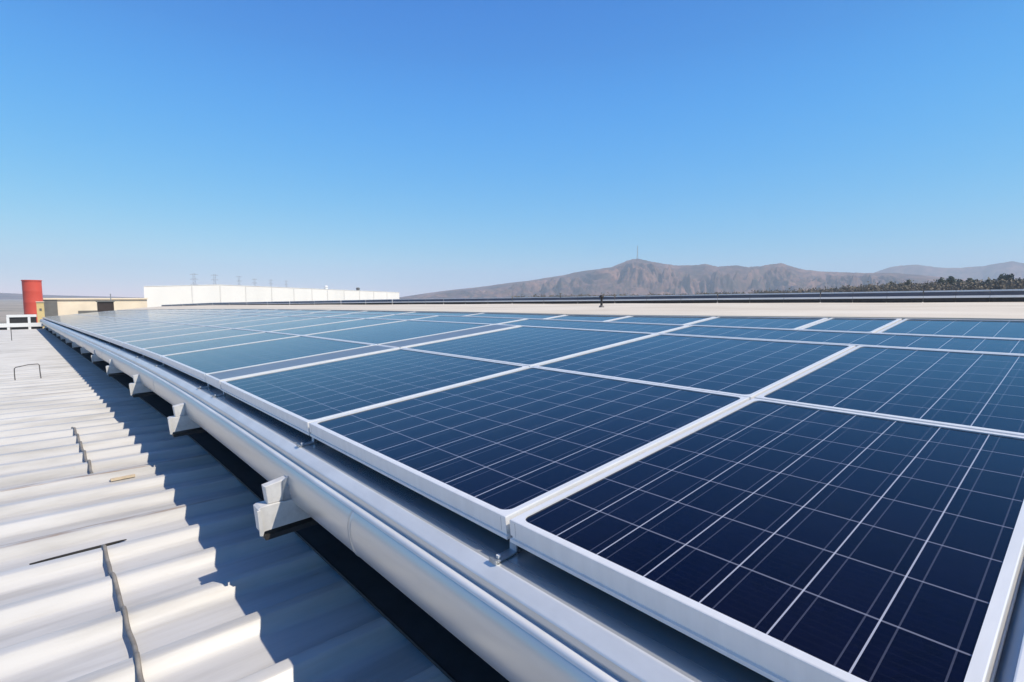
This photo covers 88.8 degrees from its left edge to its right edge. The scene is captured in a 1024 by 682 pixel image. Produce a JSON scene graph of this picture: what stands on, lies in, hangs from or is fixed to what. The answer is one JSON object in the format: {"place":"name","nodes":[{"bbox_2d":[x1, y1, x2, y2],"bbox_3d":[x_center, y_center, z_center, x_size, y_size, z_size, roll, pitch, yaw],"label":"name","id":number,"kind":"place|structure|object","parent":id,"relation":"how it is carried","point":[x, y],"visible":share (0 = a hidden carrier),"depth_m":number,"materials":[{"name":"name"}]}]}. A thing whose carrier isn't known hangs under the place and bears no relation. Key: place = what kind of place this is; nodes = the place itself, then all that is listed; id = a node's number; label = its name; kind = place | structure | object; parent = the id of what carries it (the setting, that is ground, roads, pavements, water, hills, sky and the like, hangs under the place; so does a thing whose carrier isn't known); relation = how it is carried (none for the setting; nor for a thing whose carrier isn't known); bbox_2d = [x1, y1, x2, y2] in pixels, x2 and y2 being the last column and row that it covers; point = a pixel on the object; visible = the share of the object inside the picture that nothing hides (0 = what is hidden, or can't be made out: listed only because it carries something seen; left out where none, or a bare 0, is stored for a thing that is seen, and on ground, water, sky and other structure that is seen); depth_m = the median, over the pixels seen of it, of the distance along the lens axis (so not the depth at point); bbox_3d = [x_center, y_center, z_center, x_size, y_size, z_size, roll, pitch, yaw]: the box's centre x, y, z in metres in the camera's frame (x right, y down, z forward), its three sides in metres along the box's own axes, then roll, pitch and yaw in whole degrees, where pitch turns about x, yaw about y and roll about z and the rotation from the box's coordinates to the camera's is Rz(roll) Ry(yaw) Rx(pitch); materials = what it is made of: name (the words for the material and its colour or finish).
{"place":"outdoors","nodes":[
{"label":"outdoors","id":0,"kind":"place"},
{"bbox_2d":[36,301,44,327],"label":"yellow block","id":1,"kind":"structure","parent":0,"point":[40,309],"depth_m":56.04,"materials":[{"name":"paint"}]},
{"bbox_2d":[0,293,139,298],"bbox_3d":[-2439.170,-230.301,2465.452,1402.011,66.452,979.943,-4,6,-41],"label":"hills","id":2,"kind":"structure","parent":0,"point":[10,296],"depth_m":2548.53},
{"bbox_2d":[43,298,147,316],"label":"cream building","id":3,"kind":"structure","parent":0,"point":[59,306],"depth_m":68.75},
{"bbox_2d":[144,284,398,306],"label":"white warehouse","id":4,"kind":"structure","parent":0,"point":[157,296],"depth_m":102.25,"materials":[{"name":"paint"}]},
{"bbox_2d":[0,299,820,323],"bbox_3d":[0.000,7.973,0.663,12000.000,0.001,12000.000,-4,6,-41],"label":"ground","id":5,"kind":"structure","parent":0,"point":[11,306],"depth_m":381.07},
{"bbox_2d":[21,280,42,322],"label":"storage tank","id":6,"kind":"object","parent":5,"relation":"on","point":[32,293],"visible":0.42,"depth_m":58.22,"materials":[{"name":"red metal"}]},
{"bbox_2d":[96,294,114,311],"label":"brown hut","id":7,"kind":"object","parent":5,"relation":"on","point":[102,306],"visible":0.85,"depth_m":62.50,"materials":[{"name":"brown"}]},
{"bbox_2d":[0,302,1023,681],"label":"factory building","id":8,"kind":"structure","parent":5,"relation":"on","point":[214,586],"depth_m":3.82,"materials":[{"name":"metal"}]},
{"bbox_2d":[0,314,42,329],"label":"end railing","id":9,"kind":"object","parent":8,"relation":"on","point":[27,321],"visible":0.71,"depth_m":45.96,"materials":[{"name":"white metal"}]},
{"bbox_2d":[14,363,41,379],"bbox_3d":[-12.198,0.783,13.174,0.507,0.402,0.054,-4,6,-41],"label":"wire hoop","id":10,"kind":"object","parent":8,"relation":"on","point":[25,365],"visible":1,"depth_m":13.18,"materials":[{"name":"metal"}]},
{"bbox_2d":[50,316,87,320],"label":"solar panel","id":11,"kind":"object","parent":8,"relation":"on","point":[66,318],"visible":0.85,"depth_m":35.23,"materials":[{"name":"glass"}]},
{"bbox_2d":[52,316,94,321],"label":"solar panel","id":12,"kind":"object","parent":8,"relation":"on","point":[73,318],"visible":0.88,"depth_m":33.75,"materials":[{"name":"blue glass"}]},
{"bbox_2d":[54,316,99,322],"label":"solar panel","id":13,"kind":"object","parent":8,"relation":"on","point":[75,318],"visible":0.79,"depth_m":31.98,"materials":[{"name":"blue glass"}]},
{"bbox_2d":[29,539,126,564],"bbox_3d":[-3.388,1.655,4.107,0.591,0.028,0.035,-4,7,-43],"label":"thin metal rod","id":14,"kind":"object","parent":8,"relation":"on","point":[80,551],"visible":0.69,"depth_m":4.08,"materials":[{"name":"metal"}]},
{"bbox_2d":[56,317,102,322],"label":"solar panel","id":15,"kind":"object","parent":8,"relation":"on","point":[78,319],"visible":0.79,"depth_m":30.10,"materials":[{"name":"blue glass"}]},
{"bbox_2d":[71,427,92,473],"bbox_3d":[-5.756,1.384,6.982,0.045,0.118,2.983,-4,7,-43],"label":"loose cable","id":16,"kind":"object","parent":8,"relation":"on","point":[84,452],"visible":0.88,"depth_m":6.52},
{"bbox_2d":[58,317,110,323],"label":"solar panel","id":17,"kind":"object","parent":8,"relation":"on","point":[82,320],"visible":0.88,"depth_m":28.36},
{"bbox_2d":[61,318,114,325],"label":"solar panel","id":18,"kind":"object","parent":8,"relation":"on","point":[86,320],"visible":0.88,"depth_m":26.60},
{"bbox_2d":[64,318,121,326],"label":"solar panel","id":19,"kind":"object","parent":8,"relation":"on","point":[66,324],"visible":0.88,"depth_m":24.93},
{"bbox_2d":[67,319,133,327],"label":"solar panel","id":20,"kind":"object","parent":8,"relation":"on","point":[70,325],"visible":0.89,"depth_m":23.10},
{"bbox_2d":[71,320,142,329],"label":"solar panel","id":21,"kind":"object","parent":8,"relation":"on","point":[73,327],"visible":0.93,"depth_m":21.34,"materials":[{"name":"blue glass"}]},
{"bbox_2d":[76,320,153,331],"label":"solar panel","id":22,"kind":"object","parent":8,"relation":"on","point":[105,325],"visible":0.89,"depth_m":19.57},
{"bbox_2d":[98,312,135,315],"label":"solar panel","id":23,"kind":"object","parent":8,"relation":"on","point":[115,314],"visible":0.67,"depth_m":35.17,"materials":[{"name":"blue glass"}]},
{"bbox_2d":[100,312,143,316],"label":"solar panel","id":24,"kind":"object","parent":8,"relation":"on","point":[122,314],"visible":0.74,"depth_m":33.47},
{"bbox_2d":[110,474,134,480],"bbox_3d":[-4.305,1.511,5.788,0.036,0.024,0.221,5,7,44],"label":"wooden stick","id":25,"kind":"object","parent":8,"relation":"on","point":[122,477],"visible":1,"depth_m":5.78,"materials":[{"name":"brown wood"}]},
{"bbox_2d":[101,544,144,681],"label":"loose cable","id":26,"kind":"object","parent":8,"relation":"on","point":[136,653],"visible":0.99,"depth_m":3.14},
{"bbox_2d":[82,321,167,333],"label":"solar panel","id":27,"kind":"object","parent":8,"relation":"on","point":[86,331],"visible":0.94,"depth_m":17.81,"materials":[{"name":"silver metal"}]},
{"bbox_2d":[104,312,147,316],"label":"solar panel","id":28,"kind":"object","parent":8,"relation":"on","point":[125,314],"visible":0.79,"depth_m":31.61,"materials":[{"name":"blue glass"}]},
{"bbox_2d":[111,313,152,317],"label":"solar panel","id":29,"kind":"object","parent":8,"relation":"on","point":[131,315],"visible":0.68,"depth_m":29.82,"materials":[{"name":"blue glass"}]},
{"bbox_2d":[89,323,181,337],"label":"solar panel","id":30,"kind":"object","parent":8,"relation":"on","point":[94,333],"visible":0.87,"depth_m":16.01,"materials":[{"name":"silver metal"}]},
{"bbox_2d":[113,313,163,317],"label":"solar panel","id":31,"kind":"object","parent":8,"relation":"on","point":[138,315],"visible":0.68,"depth_m":28.14,"materials":[{"name":"blue glass"}]},
{"bbox_2d":[97,324,201,340],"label":"solar panel","id":32,"kind":"object","parent":8,"relation":"on","point":[105,336],"visible":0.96,"depth_m":14.27,"materials":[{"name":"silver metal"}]},
{"bbox_2d":[122,313,176,318],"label":"solar panel","id":33,"kind":"object","parent":8,"relation":"on","point":[148,315],"visible":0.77,"depth_m":26.37,"materials":[{"name":"blue glass"}]},
{"bbox_2d":[129,313,187,319],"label":"solar panel","id":34,"kind":"object","parent":8,"relation":"on","point":[158,316],"visible":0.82,"depth_m":24.63,"materials":[{"name":"blue glass"}]},
{"bbox_2d":[135,314,198,319],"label":"solar panel","id":35,"kind":"object","parent":8,"relation":"on","point":[166,317],"visible":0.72,"depth_m":22.75,"materials":[{"name":"blue glass"}]},
{"bbox_2d":[108,326,232,346],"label":"solar panel","id":36,"kind":"object","parent":8,"relation":"on","point":[118,340],"visible":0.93,"depth_m":12.47,"materials":[{"name":"blue glass"}]},
{"bbox_2d":[145,314,217,320],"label":"solar panel","id":37,"kind":"object","parent":8,"relation":"on","point":[180,317],"visible":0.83,"depth_m":21.05,"materials":[{"name":"blue glass"}]},
{"bbox_2d":[122,329,263,353],"bbox_3d":[-6.605,-0.032,10.857,2.216,0.339,2.306,-4,6,-41],"label":"solar panel","id":38,"kind":"object","parent":8,"relation":"on","point":[137,346],"visible":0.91,"depth_m":10.72,"materials":[{"name":"blue glass"}]},
{"bbox_2d":[156,314,232,322],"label":"solar panel","id":39,"kind":"object","parent":8,"relation":"on","point":[195,318],"visible":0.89,"depth_m":19.22,"materials":[{"name":"blue glass"}]},
{"bbox_2d":[192,312,217,313],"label":"solar panel","id":40,"kind":"object","parent":8,"relation":"on","point":[204,312],"visible":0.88,"depth_m":23.73,"materials":[{"name":"blue glass"}]},
{"bbox_2d":[198,309,220,311],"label":"solar panel","id":41,"kind":"object","parent":8,"relation":"on","point":[208,310],"visible":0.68,"depth_m":27.20,"materials":[{"name":"blue glass"}]},
{"bbox_2d":[170,315,259,323],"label":"solar panel","id":42,"kind":"object","parent":8,"relation":"on","point":[210,319],"visible":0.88,"depth_m":17.48,"materials":[{"name":"blue glass"}]},
{"bbox_2d":[203,309,237,311],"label":"solar panel","id":43,"kind":"object","parent":8,"relation":"on","point":[220,310],"visible":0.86,"depth_m":25.20,"materials":[{"name":"blue glass"}]},
{"bbox_2d":[141,332,300,361],"bbox_3d":[-5.188,0.067,9.350,2.194,0.325,1.786,-4,6,-41],"label":"solar panel","id":44,"kind":"object","parent":8,"relation":"on","point":[156,353],"visible":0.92,"depth_m":9.22,"materials":[{"name":"blue glass"}]},
{"bbox_2d":[208,312,236,313],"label":"solar panel","id":45,"kind":"object","parent":8,"relation":"on","point":[222,313],"visible":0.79,"depth_m":22.02,"materials":[{"name":"blue glass"}]},
{"bbox_2d":[219,309,255,311],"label":"solar panel","id":46,"kind":"object","parent":8,"relation":"on","point":[237,310],"visible":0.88,"depth_m":23.41,"materials":[{"name":"blue glass"}]},
{"bbox_2d":[190,315,285,325],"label":"solar panel","id":47,"kind":"object","parent":8,"relation":"on","point":[226,321],"visible":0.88,"depth_m":15.70,"materials":[{"name":"blue glass"}]},
{"bbox_2d":[228,312,258,314],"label":"solar panel","id":48,"kind":"object","parent":8,"relation":"on","point":[238,313],"visible":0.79,"depth_m":20.12,"materials":[{"name":"blue glass"}]},
{"bbox_2d":[238,309,277,311],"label":"solar panel","id":49,"kind":"object","parent":8,"relation":"on","point":[257,310],"visible":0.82,"depth_m":21.51,"materials":[{"name":"blue glass"}]},
{"bbox_2d":[241,312,281,314],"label":"solar panel","id":50,"kind":"object","parent":8,"relation":"on","point":[263,313],"visible":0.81,"depth_m":18.53,"materials":[{"name":"blue glass"}]},
{"bbox_2d":[210,316,318,328],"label":"solar panel","id":51,"kind":"object","parent":8,"relation":"on","point":[260,322],"visible":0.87,"depth_m":13.96,"materials":[{"name":"blue glass"}]},
{"bbox_2d":[161,336,372,381],"bbox_3d":[-3.641,0.188,7.685,2.203,0.320,2.716,-4,6,-41],"label":"solar panel","id":52,"kind":"object","parent":8,"relation":"on","point":[199,364],"visible":0.77,"depth_m":7.45,"materials":[{"name":"blue glass"}]},
{"bbox_2d":[260,310,295,311],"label":"solar panel","id":53,"kind":"object","parent":8,"relation":"on","point":[277,310],"visible":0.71,"depth_m":19.59,"materials":[{"name":"blue glass"}]},
{"bbox_2d":[265,313,309,315],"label":"solar panel","id":54,"kind":"object","parent":8,"relation":"on","point":[284,314],"visible":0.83,"depth_m":16.61,"materials":[{"name":"blue glass"}]},
{"bbox_2d":[234,317,364,331],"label":"solar panel","id":55,"kind":"object","parent":8,"relation":"on","point":[293,324],"visible":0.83,"depth_m":12.18,"materials":[{"name":"blue glass"}]},
{"bbox_2d":[205,344,399,389],"bbox_3d":[-2.489,0.280,6.431,2.146,0.316,0.650,-4,6,-41],"label":"cover plate","id":56,"kind":"object","parent":8,"relation":"on","point":[214,379],"visible":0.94,"depth_m":6.25,"materials":[{"name":"silver metal"}]},
{"bbox_2d":[282,310,328,312],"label":"solar panel","id":57,"kind":"object","parent":8,"relation":"on","point":[303,311],"visible":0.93,"depth_m":17.50,"materials":[{"name":"blue glass"}]},
{"bbox_2d":[293,313,349,316],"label":"solar panel","id":58,"kind":"object","parent":8,"relation":"on","point":[318,314],"visible":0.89,"depth_m":14.83,"materials":[{"name":"blue glass"}]},
{"bbox_2d":[269,318,404,335],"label":"solar panel","id":59,"kind":"object","parent":8,"relation":"on","point":[314,329],"visible":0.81,"depth_m":10.69,"materials":[{"name":"blue glass"}]},
{"bbox_2d":[312,310,361,312],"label":"solar panel","id":60,"kind":"object","parent":8,"relation":"on","point":[338,311],"visible":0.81,"depth_m":15.86,"materials":[{"name":"blue glass"}]},
{"bbox_2d":[327,314,394,317],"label":"solar panel","id":61,"kind":"object","parent":8,"relation":"on","point":[358,315],"visible":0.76,"depth_m":13.08,"materials":[{"name":"blue glass"}]},
{"bbox_2d":[220,348,528,434],"bbox_3d":[-1.441,0.380,5.269,2.158,0.310,2.441,-4,6,-41],"label":"solar panel","id":62,"kind":"object","parent":8,"relation":"on","point":[300,398],"visible":0.94,"depth_m":4.94,"materials":[{"name":"glass"}]},
{"bbox_2d":[350,311,409,313],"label":"solar panel","id":63,"kind":"object","parent":8,"relation":"on","point":[381,312],"visible":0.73,"depth_m":13.77,"materials":[{"name":"blue glass"}]},
{"bbox_2d":[40,319,726,681],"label":"rain gutter","id":64,"kind":"object","parent":8,"relation":"attached to","point":[509,621],"visible":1,"depth_m":2.28,"materials":[{"name":"metal"}]},
{"bbox_2d":[296,437,316,447],"bbox_3d":[-1.434,0.696,3.655,0.128,0.068,0.042,-4,6,-41],"label":"panel clip","id":65,"kind":"object","parent":64,"relation":"on","point":[314,441],"visible":0.93,"depth_m":3.65,"materials":[{"name":"metal"}]},
{"bbox_2d":[489,537,519,564],"bbox_3d":[-0.028,0.826,2.070,0.128,0.068,0.042,-4,6,-41],"label":"panel clip","id":66,"kind":"object","parent":64,"relation":"on","point":[513,549],"visible":0.96,"depth_m":2.07,"materials":[{"name":"metal"}]},
{"bbox_2d":[302,320,490,344],"bbox_3d":[-2.025,-0.144,9.082,2.221,0.322,2.716,-4,6,-41],"label":"solar panel","id":67,"kind":"object","parent":8,"relation":"on","point":[387,332],"visible":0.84,"depth_m":8.93,"materials":[{"name":"blue glass"}]},
{"bbox_2d":[367,314,437,319],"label":"solar panel","id":68,"kind":"object","parent":8,"relation":"on","point":[401,317],"visible":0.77,"depth_m":11.67,"materials":[{"name":"blue glass"}]},
{"bbox_2d":[399,312,478,315],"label":"solar panel","id":69,"kind":"object","parent":8,"relation":"on","point":[443,313],"visible":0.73,"depth_m":11.78,"materials":[{"name":"blue glass"}]},
{"bbox_2d":[377,324,520,347],"bbox_3d":[-0.873,-0.051,7.828,2.164,0.318,0.650,-4,6,-41],"label":"cover plate","id":70,"kind":"object","parent":8,"relation":"on","point":[404,343],"visible":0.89,"depth_m":7.71,"materials":[{"name":"silver metal"}]},
{"bbox_2d":[412,315,525,323],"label":"solar panel","id":71,"kind":"object","parent":8,"relation":"on","point":[477,320],"visible":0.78,"depth_m":9.88,"materials":[{"name":"blue glass"}]},
{"bbox_2d":[466,313,563,318],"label":"solar panel","id":72,"kind":"object","parent":8,"relation":"on","point":[526,316],"visible":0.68,"depth_m":9.95,"materials":[{"name":"blue glass"}]},
{"bbox_2d":[309,366,749,539],"bbox_3d":[0.083,0.518,3.559,2.145,0.308,2.101,-4,6,-41],"label":"solar panel","id":73,"kind":"object","parent":8,"relation":"on","point":[495,454],"visible":0.96,"depth_m":3.13,"materials":[{"name":"glass"}]},
{"bbox_2d":[402,326,656,366],"bbox_3d":[0.174,0.047,6.665,2.176,0.312,2.441,-4,6,-41],"label":"solar panel","id":74,"kind":"object","parent":8,"relation":"on","point":[529,346],"visible":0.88,"depth_m":6.44,"materials":[{"name":"blue glass"}]},
{"bbox_2d":[547,315,628,321],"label":"solar panel","id":75,"kind":"object","parent":8,"relation":"on","point":[601,318],"visible":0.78,"depth_m":8.74,"materials":[{"name":"blue glass"}]},
{"bbox_2d":[161,289,1023,305],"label":"panel rack","id":76,"kind":"object","parent":8,"relation":"on","point":[1008,295],"visible":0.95,"depth_m":25.56,"materials":[{"name":"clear metal"}]},
{"bbox_2d":[497,319,688,333],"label":"solar panel","id":77,"kind":"object","parent":8,"relation":"on","point":[624,327],"visible":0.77,"depth_m":7.63,"materials":[{"name":"blue glass"}]},
{"bbox_2d":[599,295,603,306],"bbox_3d":[2.692,-1.171,15.729,0.170,0.440,0.166,-4,6,-41],"label":"vent pipe","id":78,"kind":"object","parent":8,"relation":"on","point":[601,297],"visible":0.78,"depth_m":15.69,"materials":[{"name":"metal"}]},
{"bbox_2d":[605,316,714,324],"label":"solar panel","id":79,"kind":"object","parent":8,"relation":"on","point":[678,320],"visible":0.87,"depth_m":7.76,"materials":[{"name":"blue glass"}]},
{"bbox_2d":[532,334,855,399],"bbox_3d":[1.699,0.188,4.956,2.163,0.310,2.101,-4,6,-41],"label":"solar panel","id":80,"kind":"object","parent":8,"relation":"on","point":[751,368],"visible":0.86,"depth_m":4.70,"materials":[{"name":"blue glass"}]},
{"bbox_2d":[687,317,827,329],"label":"solar panel","id":81,"kind":"object","parent":8,"relation":"on","point":[794,323],"visible":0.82,"depth_m":6.78,"materials":[{"name":"blue glass"}]},
{"bbox_2d":[510,398,1023,681],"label":"solar panel","id":82,"kind":"object","parent":8,"relation":"on","point":[775,541],"visible":1,"depth_m":1.80,"materials":[{"name":"glass"}]},
{"bbox_2d":[659,325,1023,354],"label":"solar panel","id":83,"kind":"object","parent":8,"relation":"on","point":[981,345],"visible":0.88,"depth_m":5.13,"materials":[{"name":"blue glass"}]},
{"bbox_2d":[798,318,901,332],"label":"solar panel","id":84,"kind":"object","parent":8,"relation":"on","point":[869,325],"visible":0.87,"depth_m":6.04,"materials":[{"name":"blue glass"}]},
{"bbox_2d":[754,345,1023,436],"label":"solar panel","id":85,"kind":"object","parent":8,"relation":"on","point":[975,391],"visible":0.9,"depth_m":3.45,"materials":[{"name":"blue glass"}]},
{"bbox_2d":[877,319,1023,338],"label":"solar panel","id":86,"kind":"object","parent":8,"relation":"on","point":[1009,329],"visible":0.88,"depth_m":5.37,"materials":[{"name":"blue glass"}]},
{"bbox_2d":[1013,635,1023,681],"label":"solar panel","id":87,"kind":"object","parent":8,"relation":"on","point":[1019,675],"depth_m":1.19,"materials":[{"name":"silver metal"}]},
{"bbox_2d":[511,276,1023,303],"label":"scrub woodland","id":88,"kind":"object","parent":5,"relation":"on","point":[971,285],"visible":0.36,"depth_m":300.58,"materials":[{"name":"green plant"}]},
{"bbox_2d":[902,279,911,290],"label":"tree","id":89,"kind":"object","parent":5,"relation":"on","point":[907,282],"visible":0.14,"depth_m":313.11,"materials":[{"name":"green plant"}]},
{"bbox_2d":[937,277,944,283],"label":"tree","id":90,"kind":"object","parent":5,"relation":"on","point":[941,280],"visible":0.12,"depth_m":318.79,"materials":[{"name":"green plant"}]},
{"bbox_2d":[944,276,955,286],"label":"tree","id":91,"kind":"object","parent":5,"relation":"on","point":[951,280],"visible":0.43,"depth_m":302.05,"materials":[{"name":"green plant"}]},
{"bbox_2d":[965,278,977,288],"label":"tree","id":92,"kind":"object","parent":5,"relation":"on","point":[969,279],"visible":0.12,"depth_m":296.14,"materials":[{"name":"green plant"}]},
{"bbox_2d":[983,278,993,288],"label":"tree","id":93,"kind":"object","parent":5,"relation":"on","point":[988,280],"visible":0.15,"depth_m":287.79,"materials":[{"name":"green plant"}]},
{"bbox_2d":[998,273,1005,281],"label":"tree","id":94,"kind":"object","parent":5,"relation":"on","point":[1002,276],"visible":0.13,"depth_m":294.92,"materials":[{"name":"green plant"}]},
{"bbox_2d":[1004,273,1013,284],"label":"tree","id":95,"kind":"object","parent":5,"relation":"on","point":[1010,276],"visible":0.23,"depth_m":287.92,"materials":[{"name":"green plant"}]},
{"bbox_2d":[0,0,1023,297],"label":"sky","id":96,"kind":"structure","parent":0,"point":[405,147],"materials":[{"name":"blue"}]},
{"bbox_2d":[399,259,982,298],"bbox_3d":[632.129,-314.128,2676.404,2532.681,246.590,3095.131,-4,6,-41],"label":"mountain range","id":97,"kind":"structure","parent":0,"point":[639,277],"depth_m":2378.29,"materials":[{"name":"stone"}]},
{"bbox_2d":[874,261,1023,280],"bbox_3d":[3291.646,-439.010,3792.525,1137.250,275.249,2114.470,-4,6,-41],"label":"mountains","id":98,"kind":"structure","parent":0,"point":[995,271],"depth_m":3834.87,"materials":[{"name":"brown stone"}]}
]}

